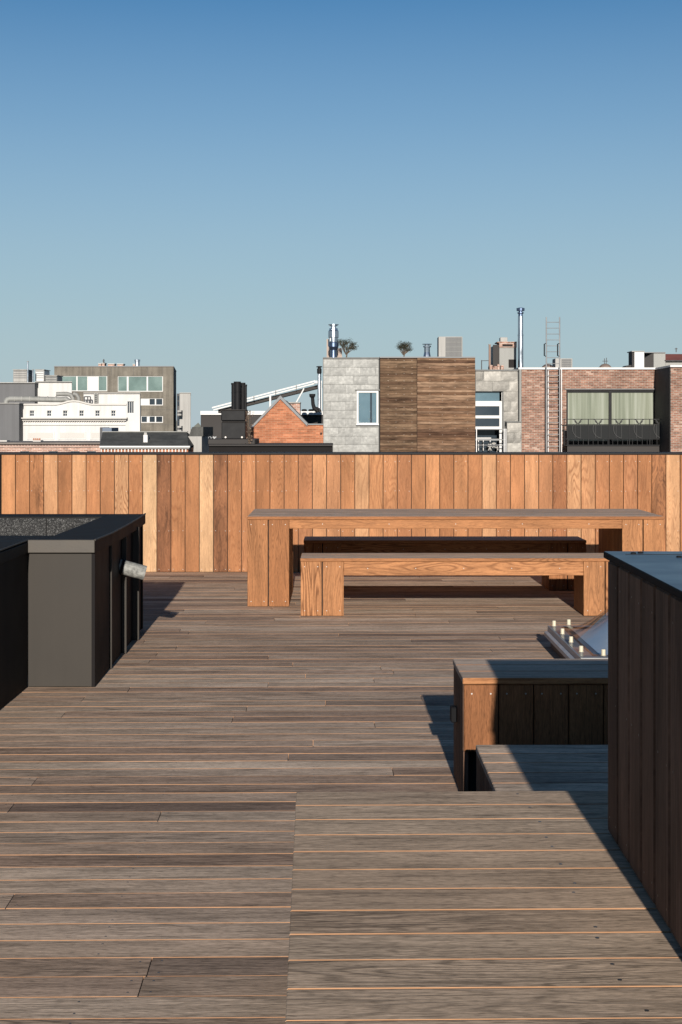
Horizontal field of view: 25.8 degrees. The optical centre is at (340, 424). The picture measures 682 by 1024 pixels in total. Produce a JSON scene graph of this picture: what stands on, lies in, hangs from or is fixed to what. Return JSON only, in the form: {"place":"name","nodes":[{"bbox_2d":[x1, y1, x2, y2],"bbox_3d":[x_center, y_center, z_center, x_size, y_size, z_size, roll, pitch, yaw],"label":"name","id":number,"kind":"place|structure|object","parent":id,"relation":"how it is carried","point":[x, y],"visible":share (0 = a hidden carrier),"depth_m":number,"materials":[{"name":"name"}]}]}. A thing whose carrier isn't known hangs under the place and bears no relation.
{"place":"outdoors","nodes":[
{"label":"outdoors","id":0,"kind":"place"},
{"bbox_2d":[54,366,175,430],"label":"apartment block","id":1,"kind":"structure","parent":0,"point":[154,387],"depth_m":130.00,"materials":[{"name":"grey concrete"}]},
{"bbox_2d":[62,376,106,390],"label":"window","id":2,"kind":"structure","parent":1,"relation":"in","point":[79,383],"depth_m":130.14,"materials":[{"name":"green glass"}]},
{"bbox_2d":[134,359,139,365],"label":"steel flue","id":3,"kind":"object","parent":1,"relation":"on","point":[137,362],"visible":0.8,"depth_m":131.81,"materials":[{"name":"silver metal"}]},
{"bbox_2d":[118,376,162,391],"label":"window","id":4,"kind":"structure","parent":1,"relation":"in","point":[125,383],"depth_m":130.14,"materials":[{"name":"green glass"}]},
{"bbox_2d":[141,398,162,404],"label":"window","id":5,"kind":"structure","parent":1,"relation":"in","point":[144,401],"depth_m":130.14,"materials":[{"name":"white paint"}]},
{"bbox_2d":[141,416,162,422],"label":"window","id":6,"kind":"structure","parent":1,"relation":"in","point":[144,419],"depth_m":130.14,"materials":[{"name":"white paint"}]},
{"bbox_2d":[99,431,192,451],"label":"slate roof house","id":7,"kind":"structure","parent":0,"point":[132,441],"depth_m":58.75,"materials":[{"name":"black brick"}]},
{"bbox_2d":[143,432,148,441],"bbox_3d":[-7.711,0.505,58.800,0.164,0.390,0.400,0,0,0],"label":"chimney","id":8,"kind":"object","parent":7,"relation":"on","point":[145,437],"visible":1,"depth_m":58.60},
{"bbox_2d":[177,393,190,433],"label":"balcony building","id":9,"kind":"structure","parent":0,"point":[183,411],"depth_m":129.00,"materials":[{"name":"white paint"}]},
{"bbox_2d":[200,411,322,438],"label":"anthracite building","id":10,"kind":"structure","parent":0,"point":[211,419],"depth_m":72.00,"materials":[{"name":"black paint"}]},
{"bbox_2d":[212,380,321,412],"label":"steel truss","id":11,"kind":"object","parent":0,"point":[270,398],"visible":0.79,"depth_m":66.03,"materials":[{"name":"white metal"}]},
{"bbox_2d":[250,396,322,442],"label":"brick gable house","id":12,"kind":"structure","parent":0,"point":[281,419],"depth_m":54.00,"materials":[{"name":"orange brick"}]},
{"bbox_2d":[289,402,300,414],"bbox_3d":[-1.979,-0.622,63.500,0.520,0.664,1.200,0,0,0],"label":"chimney","id":13,"kind":"object","parent":12,"relation":"on","point":[296,406],"visible":0.47,"depth_m":63.00,"materials":[{"name":"pink brick"}]},
{"bbox_2d":[309,394,320,412],"bbox_3d":[-1.113,-0.914,64.500,0.534,0.838,0.270,0,0,0],"label":"vent pipe","id":14,"kind":"object","parent":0,"point":[314,407],"visible":1,"depth_m":64.43,"materials":[{"name":"black metal"}]},
{"bbox_2d":[316,366,321,408],"bbox_3d":[-0.950,-1.553,65.000,0.260,2.030,0.253,0,0,0],"label":"steel flue","id":15,"kind":"object","parent":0,"point":[319,370],"visible":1,"depth_m":64.94,"materials":[{"name":"silver metal"}]},
{"bbox_2d":[0,0,681,428],"label":"sky","id":16,"kind":"structure","parent":0,"point":[202,189],"materials":[{"name":"blue"}]},
{"bbox_2d":[323,357,474,451],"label":"zinc timber building","id":17,"kind":"structure","parent":0,"point":[398,404],"depth_m":54.90,"materials":[{"name":"brown wood"}]},
{"bbox_2d":[328,324,338,356],"bbox_3d":[-0.283,-3.154,56.000,0.400,1.266,0.394,0,0,0],"label":"twin steel flue","id":18,"kind":"object","parent":17,"relation":"on","point":[333,337],"visible":0.97,"depth_m":55.87,"materials":[{"name":"silver metal"}]},
{"bbox_2d":[327,339,341,356],"bbox_3d":[-0.255,-2.900,57.300,0.589,0.772,0.600,0,0,0],"label":"chimney","id":19,"kind":"object","parent":17,"relation":"on","point":[339,352],"visible":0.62,"depth_m":57.00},
{"bbox_2d":[338,338,358,356],"bbox_3d":[0.237,-2.913,56.170,0.962,0.775,0.736,0,0,0],"label":"rooftop shrub","id":20,"kind":"object","parent":17,"relation":"on","point":[348,348],"visible":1,"depth_m":56.14,"materials":[{"name":"green plant"}]},
{"bbox_2d":[356,391,378,424],"bbox_3d":[0.974,-0.613,54.885,0.841,1.265,0.170,0,0,0],"label":"window","id":21,"kind":"structure","parent":17,"relation":"in","point":[367,401],"depth_m":54.93,"materials":[{"name":"blue glass"}]},
{"bbox_2d":[396,341,412,356],"bbox_3d":[2.387,-2.833,55.797,0.763,0.652,0.596,0,0,0],"label":"rooftop shrub","id":22,"kind":"object","parent":17,"relation":"on","point":[403,346],"visible":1,"depth_m":55.74,"materials":[{"name":"green plant"}]},
{"bbox_2d":[422,343,431,356],"bbox_3d":[3.241,-2.791,56.000,0.360,0.540,0.360,0,0,0],"label":"steel flue","id":23,"kind":"object","parent":17,"relation":"on","point":[426,350],"visible":0.94,"depth_m":55.91,"materials":[{"name":"silver metal"}]},
{"bbox_2d":[437,337,461,356],"bbox_3d":[4.129,-2.922,56.380,0.900,0.793,0.840,0,0,0],"label":"air conditioner","id":24,"kind":"object","parent":17,"relation":"on","point":[449,346],"visible":0.9,"depth_m":55.98,"materials":[{"name":"grey paint"}]},
{"bbox_2d":[512,365,681,451],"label":"brick building","id":25,"kind":"structure","parent":0,"point":[621,393],"depth_m":55.00,"materials":[{"name":"red brick"}]},
{"bbox_2d":[516,307,524,366],"bbox_3d":[6.753,-3.242,55.900,0.310,2.324,0.305,0,0,0],"label":"tall steel flue","id":26,"kind":"object","parent":25,"relation":"on","point":[520,336],"visible":0.98,"depth_m":55.81,"materials":[{"name":"silver metal"}]},
{"bbox_2d":[544,317,561,451],"bbox_3d":[7.815,-1.348,54.848,0.701,5.222,0.304,0,0,0],"label":"roof access ladder","id":27,"kind":"object","parent":25,"relation":"attached to","point":[548,410],"visible":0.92,"depth_m":54.71,"materials":[{"name":"metal"}]},
{"bbox_2d":[552,358,571,366],"bbox_3d":[8.549,-2.332,57.380,0.655,0.415,0.840,0,0,0],"label":"air conditioner","id":28,"kind":"object","parent":25,"relation":"on","point":[565,362],"visible":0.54,"depth_m":56.98,"materials":[{"name":"grey paint"}]},
{"bbox_2d":[566,390,654,451],"bbox_3d":[9.989,-0.111,55.115,3.301,2.347,0.130,0,0,0],"label":"window frame","id":29,"kind":"structure","parent":25,"relation":"in","point":[580,404],"depth_m":55.15,"materials":[{"name":"black metal"}]},
{"bbox_2d":[563,419,659,451],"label":"balcony","id":30,"kind":"structure","parent":25,"relation":"attached to","point":[608,431],"depth_m":54.12,"materials":[{"name":"black metal"}]},
{"bbox_2d":[627,351,644,366],"bbox_3d":[11.287,-2.451,56.925,0.482,0.698,0.950,0,0,0],"label":"white chimney","id":31,"kind":"object","parent":25,"relation":"on","point":[636,358],"visible":0.71,"depth_m":56.50,"materials":[{"name":"paint"}]},
{"bbox_2d":[644,352,681,367],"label":"stair penthouse","id":32,"kind":"object","parent":25,"relation":"on","point":[656,359],"visible":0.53,"depth_m":58.00,"materials":[{"name":"grey paint"}]},
{"label":"ground","id":33,"kind":"structure","parent":0,"visible":0},
{"bbox_2d":[0,441,99,451],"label":"brick terrace","id":34,"kind":"structure","parent":33,"relation":"on","point":[53,446],"depth_m":62.00,"materials":[{"name":"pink brick"}]},
{"bbox_2d":[33,438,42,441],"bbox_3d":[-13.335,0.716,65.300,0.396,0.239,0.600,0,0,0],"label":"chimney","id":35,"kind":"object","parent":34,"relation":"on","point":[36,440],"visible":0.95,"depth_m":65.00,"materials":[{"name":"beige brick"}]},
{"bbox_2d":[0,381,140,440],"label":"white factory","id":36,"kind":"structure","parent":33,"relation":"on","point":[73,420],"depth_m":95.00,"materials":[{"name":"paint"}]},
{"bbox_2d":[13,369,31,381],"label":"roof unit","id":37,"kind":"structure","parent":36,"relation":"on","point":[19,375],"depth_m":103.00,"materials":[{"name":"white metal"}]},
{"bbox_2d":[27,361,28,381],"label":"roof pipe","id":38,"kind":"object","parent":36,"relation":"on","point":[27,371],"visible":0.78,"depth_m":101.96,"materials":[{"name":"silver metal"}]},
{"bbox_2d":[3,396,70,402],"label":"roof duct","id":39,"kind":"object","parent":36,"relation":"on","point":[34,399],"visible":0.88,"depth_m":97.05,"materials":[{"name":"grey metal"}]},
{"bbox_2d":[35,369,50,380],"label":"roof unit","id":40,"kind":"structure","parent":36,"relation":"on","point":[40,374],"depth_m":103.00,"materials":[{"name":"white paint"}]},
{"bbox_2d":[45,375,62,380],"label":"roof unit","id":41,"kind":"structure","parent":36,"relation":"on","point":[53,378],"depth_m":103.00,"materials":[{"name":"grey paint"}]},
{"bbox_2d":[56,392,80,400],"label":"roof duct","id":42,"kind":"object","parent":36,"relation":"on","point":[70,395],"visible":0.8,"depth_m":98.06,"materials":[{"name":"grey metal"}]},
{"bbox_2d":[94,393,97,402],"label":"roof ladder","id":43,"kind":"object","parent":36,"relation":"attached to","point":[95,398],"visible":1,"depth_m":97.76,"materials":[{"name":"white metal"}]},
{"bbox_2d":[128,401,133,412],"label":"window","id":44,"kind":"structure","parent":36,"relation":"in","point":[130,403],"depth_m":95.17,"materials":[{"name":"white paint"}]},
{"bbox_2d":[100,427,117,440],"bbox_3d":[-10.289,8.810,66.000,0.514,17.381,2.000,0,0,0],"label":"roof box","id":45,"kind":"object","parent":33,"relation":"on","point":[107,429],"visible":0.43,"depth_m":65.00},
{"bbox_2d":[188,427,212,451],"bbox_3d":[-5.891,8.798,62.500,0.592,17.404,5.000,0,0,0],"label":"grey annex","id":46,"kind":"object","parent":33,"relation":"on","point":[198,437],"visible":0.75,"depth_m":60.30,"materials":[{"name":"stone"}]},
{"bbox_2d":[208,438,332,451],"bbox_3d":[-2.267,8.982,48.980,3.994,17.036,4.200,0,0,0],"label":"black roof extension","id":47,"kind":"object","parent":33,"relation":"on","point":[228,445],"visible":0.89,"depth_m":47.00,"materials":[{"name":"metal"}]},
{"bbox_2d":[221,381,247,438],"bbox_3d":[-3.469,-0.469,48.500,0.799,1.863,1.300,0,0,0],"label":"extractor housing","id":48,"kind":"object","parent":47,"relation":"on","point":[234,422],"visible":1,"depth_m":47.95,"materials":[{"name":"black metal"}]},
{"bbox_2d":[245,411,254,443],"bbox_3d":[-2.904,0.078,47.483,0.356,1.059,0.236,0,0,0],"label":"climbing plant","id":49,"kind":"object","parent":47,"relation":"on","point":[248,418],"visible":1,"depth_m":47.49,"materials":[{"name":"grey plant"}]},
{"bbox_2d":[475,370,521,451],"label":"zinc bay building","id":50,"kind":"structure","parent":33,"relation":"on","point":[496,399],"depth_m":55.09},
{"bbox_2d":[477,437,498,451],"bbox_3d":[5.520,0.759,55.837,0.857,0.545,0.525,0,0,0],"label":"balcony table","id":51,"kind":"object","parent":50,"relation":"on","point":[494,443],"visible":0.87,"depth_m":55.70,"materials":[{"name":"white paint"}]},
{"bbox_2d":[475,392,501,451],"bbox_3d":[5.502,-0.082,55.680,1.004,2.297,0.880,0,0,0],"label":"window frame","id":52,"kind":"structure","parent":50,"relation":"in","point":[488,407],"depth_m":55.29,"materials":[{"name":"white paint"}]},
{"bbox_2d":[488,344,490,364],"bbox_3d":[5.703,-2.594,57.035,0.100,0.999,0.110,0,0,0],"label":"roof post","id":53,"kind":"object","parent":50,"relation":"on","point":[489,354],"visible":0.75,"depth_m":57.00,"materials":[{"name":"grey paint"}]},
{"bbox_2d":[475,429,506,451],"bbox_3d":[5.521,0.603,54.700,1.143,0.904,0.038,0,0,0],"label":"balcony railing","id":54,"kind":"object","parent":50,"relation":"attached to","point":[504,439],"visible":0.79,"depth_m":54.69,"materials":[{"name":"metal"}]},
{"bbox_2d":[488,364,503,369],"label":"chimney pots","id":55,"kind":"object","parent":50,"relation":"on","point":[497,367],"visible":0.88,"depth_m":56.13,"materials":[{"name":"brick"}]},
{"bbox_2d":[491,337,516,369],"bbox_3d":[6.283,-2.684,57.400,0.900,1.335,1.000,0,0,0],"label":"chimney","id":56,"kind":"object","parent":50,"relation":"on","point":[503,351],"visible":0.91,"depth_m":57.00,"materials":[{"name":"grey paint"}]},
{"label":"deck base","id":57,"kind":"structure","parent":0,"visible":0},
{"bbox_2d":[0,572,607,1023],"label":"deck","id":58,"kind":"structure","parent":57,"relation":"on","point":[182,754],"depth_m":6.50,"materials":[{"name":"brown wood"}]},
{"bbox_2d":[0,513,145,708],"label":"roof upstand","id":59,"kind":"object","parent":58,"relation":"on","point":[71,606],"visible":0.99,"depth_m":8.48,"materials":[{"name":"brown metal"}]},
{"bbox_2d":[119,559,146,579],"bbox_3d":[-1.356,0.941,9.650,0.194,0.139,0.104,0,0,-7],"label":"overflow spout","id":60,"kind":"object","parent":59,"relation":"attached to","point":[132,569],"visible":0.98,"depth_m":9.61,"materials":[{"name":"metal"}]},
{"bbox_2d":[0,452,681,571],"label":"timber parapet wall","id":61,"kind":"structure","parent":58,"relation":"on","point":[197,508],"depth_m":15.10,"materials":[{"name":"brown wood"}]},
{"bbox_2d":[304,536,585,589],"bbox_3d":[0.939,1.270,13.662,2.556,0.451,0.485,0,0,0],"label":"bench","id":62,"kind":"object","parent":58,"relation":"on","point":[444,544],"visible":0.68,"depth_m":13.43,"materials":[{"name":"brown wood"}]},
{"bbox_2d":[300,553,608,615],"bbox_3d":[0.959,1.270,11.862,2.556,0.451,0.485,0,0,0],"label":"bench","id":63,"kind":"object","parent":58,"relation":"on","point":[322,583],"visible":0.83,"depth_m":11.63,"materials":[{"name":"brown wood"}]},
{"bbox_2d":[247,509,663,605],"bbox_3d":[0.943,1.126,12.789,3.436,0.740,1.115,0,0,0],"label":"picnic table","id":64,"kind":"object","parent":58,"relation":"on","point":[269,557],"visible":0.8,"depth_m":12.24,"materials":[{"name":"brown wood"}]},
{"bbox_2d":[285,791,681,1023],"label":"raised platform","id":65,"kind":"structure","parent":58,"relation":"on","point":[497,907],"depth_m":3.08,"materials":[{"name":"brown wood"}]},
{"bbox_2d":[604,551,681,947],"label":"storage box","id":66,"kind":"object","parent":65,"relation":"on","point":[645,709],"visible":1,"depth_m":3.21,"materials":[{"name":"wood"}]},
{"bbox_2d":[450,659,607,790],"bbox_3d":[1.920,1.248,6.116,2.926,0.497,0.486,0,0,0],"label":"planter bench","id":67,"kind":"object","parent":58,"relation":"on","point":[530,701],"visible":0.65,"depth_m":5.87,"materials":[{"name":"brown wood"}]},
{"bbox_2d":[476,745,607,790],"bbox_3d":[1.999,1.339,4.825,3.000,0.317,1.316,0,0,0],"label":"wooden step","id":68,"kind":"object","parent":58,"relation":"on","point":[541,767],"visible":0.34,"depth_m":5.13,"materials":[{"name":"brown wood"}]},
{"bbox_2d":[544,618,607,658],"bbox_3d":[2.089,1.252,9.314,1.436,0.496,1.446,0,0,0],"label":"dome skylight","id":69,"kind":"object","parent":58,"relation":"on","point":[568,640],"visible":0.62,"depth_m":9.31,"materials":[{"name":"metal"}]}
]}

